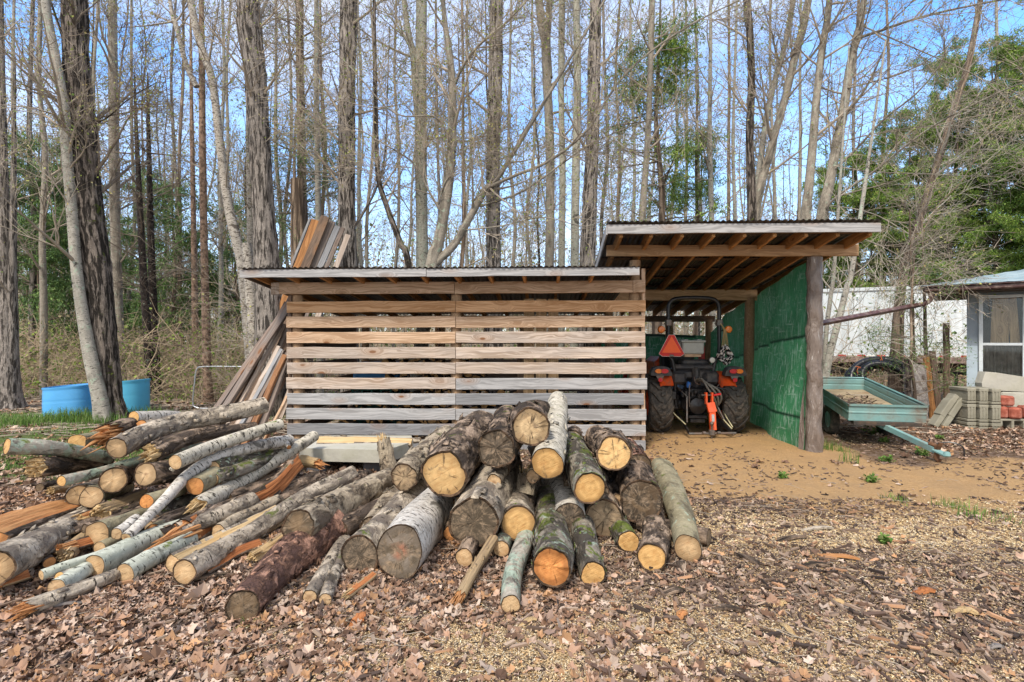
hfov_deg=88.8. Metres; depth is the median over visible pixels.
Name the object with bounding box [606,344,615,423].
stored board
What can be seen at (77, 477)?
log
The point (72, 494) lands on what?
log
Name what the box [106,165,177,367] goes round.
evergreen tree
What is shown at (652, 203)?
tree
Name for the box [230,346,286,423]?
leaning board
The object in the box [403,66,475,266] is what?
tree
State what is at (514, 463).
log
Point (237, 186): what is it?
tree
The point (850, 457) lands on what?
weed
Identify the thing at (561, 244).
tree
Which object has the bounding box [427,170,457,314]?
tree
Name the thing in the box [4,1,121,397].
tree
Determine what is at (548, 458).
log
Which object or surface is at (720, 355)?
rope bundle
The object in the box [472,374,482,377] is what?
firewood log
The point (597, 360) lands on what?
stored board
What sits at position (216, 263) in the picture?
evergreen tree
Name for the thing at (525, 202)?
tree
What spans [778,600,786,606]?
bark piece
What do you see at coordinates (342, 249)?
standing board
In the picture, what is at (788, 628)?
bark piece
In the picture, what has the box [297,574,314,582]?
bark piece
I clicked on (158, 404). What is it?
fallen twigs
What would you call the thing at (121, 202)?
tree
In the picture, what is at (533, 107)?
tree
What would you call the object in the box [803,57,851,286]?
tree
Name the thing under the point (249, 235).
tree
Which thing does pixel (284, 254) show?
evergreen tree
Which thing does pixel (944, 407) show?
leaning block
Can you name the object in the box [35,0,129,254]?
tree
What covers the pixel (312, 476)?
log
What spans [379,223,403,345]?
tree
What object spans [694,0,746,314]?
tree
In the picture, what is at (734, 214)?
tree
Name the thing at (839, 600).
bark piece
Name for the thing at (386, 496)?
log
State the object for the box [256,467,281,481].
log
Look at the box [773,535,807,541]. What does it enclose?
bark piece
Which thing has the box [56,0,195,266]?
tree
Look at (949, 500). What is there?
weed
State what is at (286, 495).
log
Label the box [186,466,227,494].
log
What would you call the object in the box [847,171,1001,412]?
sapling
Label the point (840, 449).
weed
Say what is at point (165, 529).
log
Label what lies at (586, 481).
log
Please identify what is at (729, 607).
bark piece
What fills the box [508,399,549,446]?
log
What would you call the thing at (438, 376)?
firewood log
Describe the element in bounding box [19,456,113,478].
log
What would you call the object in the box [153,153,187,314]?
tree
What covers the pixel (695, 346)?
tool box
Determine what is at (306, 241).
standing board
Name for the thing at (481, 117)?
tree
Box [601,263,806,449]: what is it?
tarpaulin
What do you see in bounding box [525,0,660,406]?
tree
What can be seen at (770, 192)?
tree
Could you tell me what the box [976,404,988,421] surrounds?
concrete block
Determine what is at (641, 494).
log
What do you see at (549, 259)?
tree
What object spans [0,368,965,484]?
grass
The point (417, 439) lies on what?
log
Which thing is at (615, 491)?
log
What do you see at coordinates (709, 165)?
tree
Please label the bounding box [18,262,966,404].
undergrowth
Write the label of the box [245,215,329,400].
standing board
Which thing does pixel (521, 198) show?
tree
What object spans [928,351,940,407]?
offcut board
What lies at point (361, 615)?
bark piece
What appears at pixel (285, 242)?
tree
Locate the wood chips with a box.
[0,438,1023,681]
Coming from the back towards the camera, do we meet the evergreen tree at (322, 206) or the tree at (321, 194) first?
the tree at (321, 194)
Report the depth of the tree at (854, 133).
25.94 m
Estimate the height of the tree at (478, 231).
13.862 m
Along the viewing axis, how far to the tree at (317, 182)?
12.95 m
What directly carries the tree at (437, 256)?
on the ground at (776, 452)
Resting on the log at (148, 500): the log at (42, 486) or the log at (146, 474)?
the log at (146, 474)
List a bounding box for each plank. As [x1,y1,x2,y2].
[316,435,412,446]
[517,343,523,392]
[523,299,533,392]
[536,299,545,392]
[548,299,558,392]
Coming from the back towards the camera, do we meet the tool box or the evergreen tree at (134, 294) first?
the evergreen tree at (134, 294)
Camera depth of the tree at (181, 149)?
40.76 m
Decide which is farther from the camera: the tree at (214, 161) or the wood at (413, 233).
the wood at (413, 233)
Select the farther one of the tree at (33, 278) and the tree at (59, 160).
the tree at (59, 160)
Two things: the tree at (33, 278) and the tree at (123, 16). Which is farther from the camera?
the tree at (123, 16)
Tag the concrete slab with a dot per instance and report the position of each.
(354, 452)
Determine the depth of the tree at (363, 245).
24.95 m
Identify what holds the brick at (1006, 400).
on the brick at (1004, 411)
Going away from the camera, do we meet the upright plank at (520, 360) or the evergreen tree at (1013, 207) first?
the upright plank at (520, 360)
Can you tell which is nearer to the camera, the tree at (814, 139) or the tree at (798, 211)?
the tree at (814, 139)
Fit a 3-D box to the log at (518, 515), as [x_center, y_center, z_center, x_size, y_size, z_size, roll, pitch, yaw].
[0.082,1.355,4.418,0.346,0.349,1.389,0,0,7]
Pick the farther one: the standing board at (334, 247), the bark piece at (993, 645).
the standing board at (334, 247)
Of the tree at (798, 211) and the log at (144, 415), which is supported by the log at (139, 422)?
the log at (144, 415)
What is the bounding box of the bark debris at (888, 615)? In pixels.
[0,419,1023,681]
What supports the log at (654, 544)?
on the ground at (776, 452)
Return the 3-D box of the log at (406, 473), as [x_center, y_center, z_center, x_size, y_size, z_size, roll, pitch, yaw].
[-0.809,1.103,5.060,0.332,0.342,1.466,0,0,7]
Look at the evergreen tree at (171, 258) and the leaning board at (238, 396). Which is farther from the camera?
the evergreen tree at (171, 258)
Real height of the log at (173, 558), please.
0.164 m
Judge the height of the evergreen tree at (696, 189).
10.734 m
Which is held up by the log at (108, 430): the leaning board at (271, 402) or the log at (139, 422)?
the log at (139, 422)
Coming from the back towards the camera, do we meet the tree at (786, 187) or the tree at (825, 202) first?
the tree at (786, 187)
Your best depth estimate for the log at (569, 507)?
3.99 m
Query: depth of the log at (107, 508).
4.14 m
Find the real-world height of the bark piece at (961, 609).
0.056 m
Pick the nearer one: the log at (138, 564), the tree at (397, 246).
the log at (138, 564)
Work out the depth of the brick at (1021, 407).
8.81 m
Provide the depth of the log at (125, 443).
4.85 m
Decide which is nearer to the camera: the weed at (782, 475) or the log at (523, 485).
the log at (523, 485)
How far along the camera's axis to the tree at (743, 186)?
41.10 m
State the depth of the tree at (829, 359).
9.56 m
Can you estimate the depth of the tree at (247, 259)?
10.86 m
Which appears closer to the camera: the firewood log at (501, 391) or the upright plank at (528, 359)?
the upright plank at (528, 359)
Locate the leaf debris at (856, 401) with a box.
[831,392,876,405]
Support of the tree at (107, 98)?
on the ground at (776, 452)
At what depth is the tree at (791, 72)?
12.66 m
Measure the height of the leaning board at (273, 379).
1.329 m
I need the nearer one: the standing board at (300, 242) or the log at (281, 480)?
the log at (281, 480)
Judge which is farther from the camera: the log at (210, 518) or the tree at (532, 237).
the tree at (532, 237)
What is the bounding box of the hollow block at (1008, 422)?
[1001,418,1023,428]
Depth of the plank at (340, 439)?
6.28 m
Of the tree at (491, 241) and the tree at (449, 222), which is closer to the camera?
the tree at (491, 241)
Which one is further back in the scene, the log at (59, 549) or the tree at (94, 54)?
the tree at (94, 54)
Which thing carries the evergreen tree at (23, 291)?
on the ground at (776, 452)
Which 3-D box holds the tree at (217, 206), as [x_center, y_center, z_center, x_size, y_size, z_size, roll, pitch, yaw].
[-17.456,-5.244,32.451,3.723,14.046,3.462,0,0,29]
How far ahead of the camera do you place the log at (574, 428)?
5.40 m
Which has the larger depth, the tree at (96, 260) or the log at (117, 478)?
the tree at (96, 260)
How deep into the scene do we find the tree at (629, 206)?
34.89 m
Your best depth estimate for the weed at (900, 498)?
4.91 m
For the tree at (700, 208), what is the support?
on the ground at (776, 452)
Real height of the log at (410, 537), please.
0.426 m
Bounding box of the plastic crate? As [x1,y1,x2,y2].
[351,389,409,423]
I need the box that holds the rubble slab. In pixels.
[1001,391,1023,406]
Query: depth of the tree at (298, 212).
12.86 m
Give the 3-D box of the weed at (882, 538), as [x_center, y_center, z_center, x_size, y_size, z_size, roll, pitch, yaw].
[2.752,1.475,3.860,0.110,0.106,0.122,0,0,0]
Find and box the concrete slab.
[300,435,412,462]
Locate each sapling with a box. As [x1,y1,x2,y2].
[832,173,986,378]
[844,234,984,399]
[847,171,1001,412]
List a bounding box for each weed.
[777,471,788,478]
[823,437,840,449]
[829,444,854,451]
[838,448,861,463]
[861,425,880,434]
[863,472,881,482]
[876,532,892,544]
[877,454,895,462]
[878,436,889,442]
[880,492,910,503]
[914,446,930,455]
[920,494,969,508]
[935,434,945,438]
[947,500,996,521]
[983,506,1021,524]
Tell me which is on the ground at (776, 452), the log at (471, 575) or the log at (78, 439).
the log at (471, 575)
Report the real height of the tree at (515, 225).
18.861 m
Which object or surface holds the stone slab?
on the rubble slab
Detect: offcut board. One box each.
[923,355,935,417]
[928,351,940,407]
[943,323,949,397]
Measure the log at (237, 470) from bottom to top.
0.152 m
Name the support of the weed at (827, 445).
on the ground at (776, 452)
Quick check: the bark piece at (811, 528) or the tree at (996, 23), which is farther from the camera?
the tree at (996, 23)
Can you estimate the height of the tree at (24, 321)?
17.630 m
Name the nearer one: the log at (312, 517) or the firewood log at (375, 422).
the log at (312, 517)
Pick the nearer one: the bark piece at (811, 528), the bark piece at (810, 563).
the bark piece at (810, 563)
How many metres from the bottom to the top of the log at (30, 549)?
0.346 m
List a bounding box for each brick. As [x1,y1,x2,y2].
[1000,395,1014,405]
[1001,406,1007,417]
[1005,406,1021,418]
[1017,405,1023,417]
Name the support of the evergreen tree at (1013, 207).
on the ground at (776, 452)
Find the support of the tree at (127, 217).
on the ground at (776, 452)
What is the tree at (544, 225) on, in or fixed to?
on the ground at (776, 452)
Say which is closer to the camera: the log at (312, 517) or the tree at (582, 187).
the log at (312, 517)
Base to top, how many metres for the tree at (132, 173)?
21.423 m
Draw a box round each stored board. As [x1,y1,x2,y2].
[588,358,594,408]
[593,358,599,421]
[598,358,604,421]
[602,346,609,423]
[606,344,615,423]
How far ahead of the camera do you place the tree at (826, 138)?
39.53 m
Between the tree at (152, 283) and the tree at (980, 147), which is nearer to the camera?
the tree at (152, 283)
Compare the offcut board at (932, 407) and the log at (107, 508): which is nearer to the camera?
the log at (107, 508)
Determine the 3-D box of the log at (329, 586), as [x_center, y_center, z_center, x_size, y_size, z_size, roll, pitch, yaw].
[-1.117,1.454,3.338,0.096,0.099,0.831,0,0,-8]
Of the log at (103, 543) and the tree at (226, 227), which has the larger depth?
the tree at (226, 227)
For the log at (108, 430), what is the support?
on the log at (117, 478)
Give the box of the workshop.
[823,269,1023,386]
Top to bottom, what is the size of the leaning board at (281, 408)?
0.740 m
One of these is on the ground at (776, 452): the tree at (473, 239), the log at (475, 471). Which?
the tree at (473, 239)
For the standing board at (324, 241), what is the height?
4.049 m
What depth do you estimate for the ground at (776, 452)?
5.61 m
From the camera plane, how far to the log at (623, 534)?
3.70 m
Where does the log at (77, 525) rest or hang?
on the ground at (776, 452)
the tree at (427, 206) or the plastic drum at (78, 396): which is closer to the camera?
the plastic drum at (78, 396)
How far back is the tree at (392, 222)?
10.65 m
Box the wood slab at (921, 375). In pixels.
[903,364,928,418]
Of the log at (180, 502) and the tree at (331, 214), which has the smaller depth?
the log at (180, 502)
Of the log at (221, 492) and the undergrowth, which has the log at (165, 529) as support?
the log at (221, 492)
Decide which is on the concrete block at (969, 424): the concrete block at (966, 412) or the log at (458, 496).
the concrete block at (966, 412)
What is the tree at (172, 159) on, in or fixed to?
on the ground at (776, 452)
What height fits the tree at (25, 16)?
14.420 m
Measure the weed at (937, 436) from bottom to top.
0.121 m
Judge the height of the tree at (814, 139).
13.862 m
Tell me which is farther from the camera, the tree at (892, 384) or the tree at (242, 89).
the tree at (242, 89)
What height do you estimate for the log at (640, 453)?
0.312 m
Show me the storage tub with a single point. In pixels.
(370, 375)
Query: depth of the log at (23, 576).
3.14 m
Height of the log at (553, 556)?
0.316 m
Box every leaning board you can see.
[204,305,287,442]
[214,299,287,406]
[219,301,284,424]
[226,323,285,423]
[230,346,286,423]
[231,349,282,446]
[235,346,281,423]
[235,350,285,445]
[241,354,286,443]
[250,371,287,441]
[254,352,287,440]
[258,331,287,423]
[263,396,286,438]
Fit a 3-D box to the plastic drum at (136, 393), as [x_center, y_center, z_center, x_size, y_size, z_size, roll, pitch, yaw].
[-7.950,1.145,10.900,0.675,0.710,0.675,0,0,0]
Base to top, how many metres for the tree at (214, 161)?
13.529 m
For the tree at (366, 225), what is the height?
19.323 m
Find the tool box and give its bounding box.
[678,339,705,353]
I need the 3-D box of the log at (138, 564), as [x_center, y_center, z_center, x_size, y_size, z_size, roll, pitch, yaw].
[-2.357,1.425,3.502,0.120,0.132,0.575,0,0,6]
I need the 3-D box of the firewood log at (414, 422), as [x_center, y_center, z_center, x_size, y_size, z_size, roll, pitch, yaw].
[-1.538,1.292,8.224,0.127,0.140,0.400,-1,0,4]
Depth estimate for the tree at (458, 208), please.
45.32 m
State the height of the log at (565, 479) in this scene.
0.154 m
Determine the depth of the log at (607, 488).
4.22 m
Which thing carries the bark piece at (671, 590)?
on the ground at (776, 452)
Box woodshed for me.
[240,260,646,450]
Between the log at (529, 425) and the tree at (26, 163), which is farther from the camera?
the tree at (26, 163)
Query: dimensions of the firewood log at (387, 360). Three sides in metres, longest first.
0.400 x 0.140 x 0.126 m
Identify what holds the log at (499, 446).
on the log at (495, 476)
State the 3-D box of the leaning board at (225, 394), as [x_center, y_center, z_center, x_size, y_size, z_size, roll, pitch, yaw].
[-3.815,0.439,7.347,1.408,2.159,0.097,0,0,-37]
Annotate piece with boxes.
[15,600,83,615]
[173,572,229,582]
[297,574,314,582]
[340,571,376,601]
[348,611,365,626]
[518,616,536,626]
[649,586,685,596]
[671,559,686,574]
[673,609,687,620]
[688,603,744,611]
[734,552,762,567]
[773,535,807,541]
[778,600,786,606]
[779,561,832,566]
[780,622,800,642]
[792,553,859,559]
[795,526,833,531]
[828,598,844,603]
[902,586,935,594]
[945,606,978,614]
[988,643,1004,649]
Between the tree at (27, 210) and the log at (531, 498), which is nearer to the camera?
the log at (531, 498)
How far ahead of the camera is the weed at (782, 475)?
5.73 m
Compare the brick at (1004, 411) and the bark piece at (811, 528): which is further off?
the brick at (1004, 411)
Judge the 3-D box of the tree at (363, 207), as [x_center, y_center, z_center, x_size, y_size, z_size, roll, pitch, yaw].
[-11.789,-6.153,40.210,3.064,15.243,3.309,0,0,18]
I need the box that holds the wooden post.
[798,256,823,452]
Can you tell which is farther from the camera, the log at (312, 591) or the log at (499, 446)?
the log at (499, 446)
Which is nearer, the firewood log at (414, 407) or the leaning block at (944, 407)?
the firewood log at (414, 407)
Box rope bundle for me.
[716,323,733,364]
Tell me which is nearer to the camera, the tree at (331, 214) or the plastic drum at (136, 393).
the plastic drum at (136, 393)
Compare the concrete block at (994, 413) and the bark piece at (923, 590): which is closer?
the bark piece at (923, 590)
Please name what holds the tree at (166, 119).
on the ground at (776, 452)
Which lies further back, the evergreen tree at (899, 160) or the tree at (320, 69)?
the evergreen tree at (899, 160)
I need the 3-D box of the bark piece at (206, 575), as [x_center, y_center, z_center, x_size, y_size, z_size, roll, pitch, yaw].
[-2.037,1.488,3.238,0.514,0.056,0.055,0,0,-17]
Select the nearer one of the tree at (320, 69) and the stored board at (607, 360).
the stored board at (607, 360)
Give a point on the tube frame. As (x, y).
(195, 381)
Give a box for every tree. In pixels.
[0,0,59,409]
[0,0,149,422]
[0,0,247,418]
[4,0,109,376]
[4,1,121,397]
[5,0,62,207]
[6,0,90,385]
[7,3,58,366]
[7,104,57,361]
[7,116,38,324]
[7,127,78,386]
[17,131,108,369]
[17,191,59,349]
[20,217,141,378]
[28,102,75,320]
[32,12,97,362]
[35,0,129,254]
[42,39,140,376]
[47,0,127,234]
[55,0,179,380]
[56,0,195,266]
[58,44,133,365]
[66,37,216,395]
[90,0,300,359]
[90,27,219,392]
[102,0,198,302]
[105,158,137,282]
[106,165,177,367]
[107,214,163,349]
[118,0,251,403]
[118,78,213,297]
[119,158,239,380]
[120,178,139,297]
[123,0,169,350]
[130,3,239,388]
[133,38,195,312]
[135,0,220,381]
[143,0,197,367]
[144,79,198,316]
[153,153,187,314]
[154,110,196,294]
[158,55,244,371]
[163,245,233,361]
[166,192,246,369]
[167,243,307,394]
[170,1,280,382]
[171,0,326,415]
[182,0,307,293]
[184,12,308,251]
[186,108,244,316]
[195,0,242,365]
[206,138,241,319]
[208,143,243,328]
[210,123,244,321]
[211,134,280,355]
[212,0,326,267]
[224,64,295,306]
[229,0,368,392]
[233,148,337,392]
[239,92,337,316]
[242,0,819,408]
[245,1,338,267]
[266,0,443,405]
[268,0,366,392]
[274,76,365,389]
[278,42,372,374]
[288,0,361,377]
[303,0,447,406]
[303,1,406,361]
[307,87,337,315]
[309,0,533,405]
[313,192,338,255]
[315,115,364,315]
[328,16,387,315]
[355,170,378,261]
[361,0,396,358]
[361,0,433,346]
[362,212,404,346]
[369,10,460,358]
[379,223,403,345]
[387,0,467,267]
[390,218,415,345]
[398,0,553,406]
[399,132,436,315]
[400,153,445,266]
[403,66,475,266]
[415,95,470,267]
[427,0,509,267]
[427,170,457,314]
[428,136,470,358]
[434,198,473,328]
[449,0,483,346]
[450,200,485,346]
[451,0,526,358]
[454,122,514,314]
[455,196,485,266]
[459,96,528,315]
[470,186,501,346]
[479,194,522,330]
[480,0,566,358]
[500,129,558,315]
[502,2,569,266]
[504,0,555,266]
[504,0,615,392]
[504,0,616,405]
[507,192,532,315]
[508,129,558,265]
[510,79,571,256]
[511,195,543,346]
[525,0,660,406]
[532,176,570,265]
[534,160,567,314]
[544,0,623,392]
[554,91,619,314]
[558,0,634,330]
[565,174,582,265]
[580,0,646,330]
[582,127,644,328]
[583,166,637,328]
[596,70,645,330]
[597,0,735,333]
[601,0,657,221]
[602,0,727,330]
[607,0,704,333]
[622,0,713,334]
[624,186,646,313]
[629,164,670,315]
[636,12,725,323]
[641,124,694,333]
[654,0,708,334]
[660,0,759,329]
[662,0,737,334]
[665,62,734,334]
[684,55,724,215]
[686,0,776,220]
[689,195,723,316]
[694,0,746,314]
[694,0,787,310]
[705,0,872,219]
[715,0,855,220]
[715,112,765,219]
[721,121,788,219]
[730,140,762,218]
[735,10,812,219]
[737,132,793,220]
[742,0,804,220]
[753,0,836,219]
[756,0,911,219]
[767,111,809,219]
[770,145,803,218]
[776,0,1023,350]
[791,189,834,269]
[793,46,897,369]
[793,55,881,288]
[802,136,925,288]
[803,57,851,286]
[812,103,849,219]
[822,26,965,407]
[823,0,887,279]
[829,175,870,278]
[835,95,988,287]
[847,127,908,281]
[852,0,905,278]
[865,135,987,283]
[880,35,1021,285]
[883,0,1023,391]
[897,54,944,172]
[911,28,1023,282]
[928,56,1022,281]
[944,0,1023,280]
[947,52,1014,273]
[962,1,1015,264]
[983,89,1023,275]
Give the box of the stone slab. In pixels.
[975,371,1023,391]
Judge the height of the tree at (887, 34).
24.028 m
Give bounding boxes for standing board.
[244,219,317,400]
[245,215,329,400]
[279,234,350,418]
[280,220,335,346]
[281,218,310,294]
[286,227,344,370]
[317,225,339,267]
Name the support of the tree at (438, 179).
on the ground at (776, 452)
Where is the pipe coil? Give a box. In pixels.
[844,356,903,393]
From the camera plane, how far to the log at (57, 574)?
3.13 m
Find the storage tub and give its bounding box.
[353,373,408,377]
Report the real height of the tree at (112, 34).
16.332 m
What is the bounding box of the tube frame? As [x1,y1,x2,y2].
[192,366,240,408]
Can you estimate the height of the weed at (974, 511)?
0.162 m
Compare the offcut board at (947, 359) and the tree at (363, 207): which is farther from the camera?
the tree at (363, 207)
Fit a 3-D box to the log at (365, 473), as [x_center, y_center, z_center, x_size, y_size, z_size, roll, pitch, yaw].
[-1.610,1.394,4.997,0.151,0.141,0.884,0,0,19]
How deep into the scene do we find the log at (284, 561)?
3.14 m
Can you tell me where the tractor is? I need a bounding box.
[618,296,749,438]
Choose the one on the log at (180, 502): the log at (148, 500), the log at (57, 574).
the log at (148, 500)
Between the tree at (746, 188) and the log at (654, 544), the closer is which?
the log at (654, 544)
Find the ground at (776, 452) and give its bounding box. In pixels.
[0,344,1023,681]
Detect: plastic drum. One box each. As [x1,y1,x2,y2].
[41,383,91,414]
[122,378,150,410]
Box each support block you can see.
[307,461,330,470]
[363,462,379,471]
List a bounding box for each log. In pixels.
[0,498,81,541]
[0,506,91,585]
[0,568,30,587]
[1,568,120,624]
[3,438,113,463]
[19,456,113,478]
[35,480,56,490]
[38,546,108,579]
[39,554,56,567]
[44,485,70,494]
[47,561,93,591]
[53,528,143,553]
[54,567,73,578]
[55,543,64,561]
[56,442,203,486]
[56,532,84,562]
[64,478,98,504]
[67,432,99,445]
[71,501,139,537]
[71,509,91,519]
[78,482,134,507]
[80,417,136,454]
[81,495,183,532]
[84,508,148,547]
[86,519,178,577]
[89,488,150,518]
[93,537,121,551]
[98,463,135,492]
[105,397,268,458]
[111,514,140,538]
[117,531,197,580]
[121,434,293,539]
[128,411,179,420]
[134,455,207,486]
[136,419,152,425]
[136,422,257,462]
[139,485,187,507]
[144,455,303,550]
[144,503,190,529]
[145,520,165,529]
[156,493,196,516]
[160,518,181,535]
[165,505,275,572]
[168,419,283,471]
[171,492,258,530]
[172,466,356,584]
[184,431,318,513]
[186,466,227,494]
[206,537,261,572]
[207,448,283,468]
[211,495,283,534]
[214,448,282,485]
[224,509,346,619]
[227,472,299,499]
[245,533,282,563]
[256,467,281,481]
[269,520,284,532]
[276,475,328,499]
[280,468,393,536]
[282,471,321,493]
[299,455,327,469]
[302,534,349,603]
[309,470,358,497]
[314,469,372,498]
[318,538,347,604]
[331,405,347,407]
[341,479,427,569]
[342,498,378,536]
[359,477,422,528]
[370,420,380,423]
[376,432,396,470]
[376,488,455,578]
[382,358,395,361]
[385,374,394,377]
[391,425,451,491]
[397,420,408,423]
[407,420,420,423]
[410,405,419,408]
[412,437,421,443]
[420,410,492,496]
[432,405,443,408]
[434,374,443,377]
[443,518,454,540]
[447,535,497,607]
[448,460,522,547]
[453,494,460,504]
[455,536,481,566]
[460,462,482,493]
[471,405,481,408]
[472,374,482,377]
[477,405,521,469]
[487,466,507,483]
[491,451,520,475]
[493,528,512,556]
[497,389,505,392]
[498,468,541,540]
[500,530,532,613]
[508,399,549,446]
[515,462,534,494]
[526,446,539,483]
[528,485,536,506]
[531,391,569,478]
[531,485,575,587]
[541,473,584,533]
[563,465,568,485]
[564,432,605,504]
[568,425,582,436]
[571,514,606,583]
[573,420,582,424]
[584,425,632,470]
[584,463,624,537]
[586,421,595,424]
[600,467,608,492]
[608,421,620,423]
[608,470,619,501]
[609,513,638,551]
[610,439,662,522]
[628,438,651,467]
[636,518,710,545]
[637,507,671,571]
[651,458,701,561]
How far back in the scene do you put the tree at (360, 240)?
15.95 m
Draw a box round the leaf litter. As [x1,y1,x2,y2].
[0,367,1023,681]
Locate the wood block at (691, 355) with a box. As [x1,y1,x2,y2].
[682,354,700,356]
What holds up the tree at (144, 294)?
on the ground at (776, 452)
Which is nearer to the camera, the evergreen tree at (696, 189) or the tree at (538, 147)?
the evergreen tree at (696, 189)
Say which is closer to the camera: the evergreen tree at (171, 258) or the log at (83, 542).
the log at (83, 542)
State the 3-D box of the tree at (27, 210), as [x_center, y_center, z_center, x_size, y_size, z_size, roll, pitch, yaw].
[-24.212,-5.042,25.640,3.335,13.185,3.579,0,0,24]
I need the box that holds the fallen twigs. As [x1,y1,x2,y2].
[0,386,1023,681]
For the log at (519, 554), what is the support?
on the ground at (776, 452)
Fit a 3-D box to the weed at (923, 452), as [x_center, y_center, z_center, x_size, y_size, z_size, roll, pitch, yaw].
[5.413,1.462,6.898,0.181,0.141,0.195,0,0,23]
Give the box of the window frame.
[979,294,1023,376]
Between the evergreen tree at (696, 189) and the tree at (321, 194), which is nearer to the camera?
the evergreen tree at (696, 189)
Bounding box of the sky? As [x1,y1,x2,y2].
[4,0,1023,341]
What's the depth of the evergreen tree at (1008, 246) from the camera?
21.11 m
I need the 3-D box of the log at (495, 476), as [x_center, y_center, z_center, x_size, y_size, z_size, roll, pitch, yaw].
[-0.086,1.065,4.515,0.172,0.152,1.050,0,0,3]
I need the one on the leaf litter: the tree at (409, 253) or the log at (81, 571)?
the log at (81, 571)
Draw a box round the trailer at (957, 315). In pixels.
[822,286,966,368]
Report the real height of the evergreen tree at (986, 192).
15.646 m
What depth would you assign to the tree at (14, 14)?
15.97 m
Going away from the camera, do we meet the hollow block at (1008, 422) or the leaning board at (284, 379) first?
the leaning board at (284, 379)
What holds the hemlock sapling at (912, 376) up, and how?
on the ground at (776, 452)
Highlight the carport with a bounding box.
[594,219,880,421]
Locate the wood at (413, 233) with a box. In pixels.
[18,206,991,355]
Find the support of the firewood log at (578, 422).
on the firewood log
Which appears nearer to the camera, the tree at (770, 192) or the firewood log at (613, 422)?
the firewood log at (613, 422)
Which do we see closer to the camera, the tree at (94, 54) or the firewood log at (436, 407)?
the firewood log at (436, 407)
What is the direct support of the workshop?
on the ground at (776, 452)
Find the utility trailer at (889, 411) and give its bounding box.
[822,377,964,461]
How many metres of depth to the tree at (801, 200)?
46.98 m
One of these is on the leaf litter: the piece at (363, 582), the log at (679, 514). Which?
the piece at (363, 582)
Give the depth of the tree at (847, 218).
36.95 m
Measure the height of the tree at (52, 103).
14.257 m
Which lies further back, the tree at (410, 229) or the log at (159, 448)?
the tree at (410, 229)
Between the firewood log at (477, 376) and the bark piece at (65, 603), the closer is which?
the bark piece at (65, 603)
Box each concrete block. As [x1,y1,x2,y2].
[949,386,975,403]
[950,419,975,427]
[954,403,975,421]
[962,386,988,403]
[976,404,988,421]
[976,421,988,428]
[979,387,1000,404]
[986,404,1000,422]
[987,422,1000,428]
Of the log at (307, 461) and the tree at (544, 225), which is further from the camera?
the tree at (544, 225)
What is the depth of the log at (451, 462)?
3.90 m
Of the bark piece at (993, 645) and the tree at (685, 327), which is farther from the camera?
the tree at (685, 327)
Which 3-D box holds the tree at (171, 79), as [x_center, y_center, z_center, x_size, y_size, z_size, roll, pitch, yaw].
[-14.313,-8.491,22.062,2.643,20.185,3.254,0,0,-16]
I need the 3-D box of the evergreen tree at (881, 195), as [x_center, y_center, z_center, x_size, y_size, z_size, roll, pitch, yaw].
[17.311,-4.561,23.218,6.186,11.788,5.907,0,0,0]
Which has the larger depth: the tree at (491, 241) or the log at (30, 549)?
the tree at (491, 241)
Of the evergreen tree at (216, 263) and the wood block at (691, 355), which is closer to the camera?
the wood block at (691, 355)
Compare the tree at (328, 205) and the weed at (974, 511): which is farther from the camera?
the tree at (328, 205)
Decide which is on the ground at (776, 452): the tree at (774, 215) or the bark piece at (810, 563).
the tree at (774, 215)
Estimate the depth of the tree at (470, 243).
34.99 m
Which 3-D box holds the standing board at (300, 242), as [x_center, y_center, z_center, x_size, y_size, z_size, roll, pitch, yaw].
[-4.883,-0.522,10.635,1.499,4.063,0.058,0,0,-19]
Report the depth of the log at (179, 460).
4.69 m
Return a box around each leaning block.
[927,393,958,426]
[940,397,961,426]
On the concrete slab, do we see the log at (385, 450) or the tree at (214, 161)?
the log at (385, 450)
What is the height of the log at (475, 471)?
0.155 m
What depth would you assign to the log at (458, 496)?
4.22 m
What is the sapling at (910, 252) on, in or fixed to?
on the ground at (776, 452)
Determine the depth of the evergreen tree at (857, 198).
24.36 m
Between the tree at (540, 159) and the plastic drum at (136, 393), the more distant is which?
the tree at (540, 159)
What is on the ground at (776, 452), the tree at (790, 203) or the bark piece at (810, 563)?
the tree at (790, 203)
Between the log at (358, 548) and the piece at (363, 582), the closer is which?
the piece at (363, 582)
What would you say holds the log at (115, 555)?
on the ground at (776, 452)
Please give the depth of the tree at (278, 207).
15.95 m
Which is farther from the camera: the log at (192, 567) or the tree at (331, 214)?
the tree at (331, 214)
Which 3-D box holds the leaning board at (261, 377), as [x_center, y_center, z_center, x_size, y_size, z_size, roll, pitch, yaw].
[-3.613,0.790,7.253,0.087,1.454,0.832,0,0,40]
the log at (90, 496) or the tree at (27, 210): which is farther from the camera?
the tree at (27, 210)
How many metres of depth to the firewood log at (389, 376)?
8.05 m
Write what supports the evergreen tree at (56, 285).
on the ground at (776, 452)
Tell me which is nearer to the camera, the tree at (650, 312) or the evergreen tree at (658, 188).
the evergreen tree at (658, 188)
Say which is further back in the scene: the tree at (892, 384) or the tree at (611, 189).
the tree at (611, 189)
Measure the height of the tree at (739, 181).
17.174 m

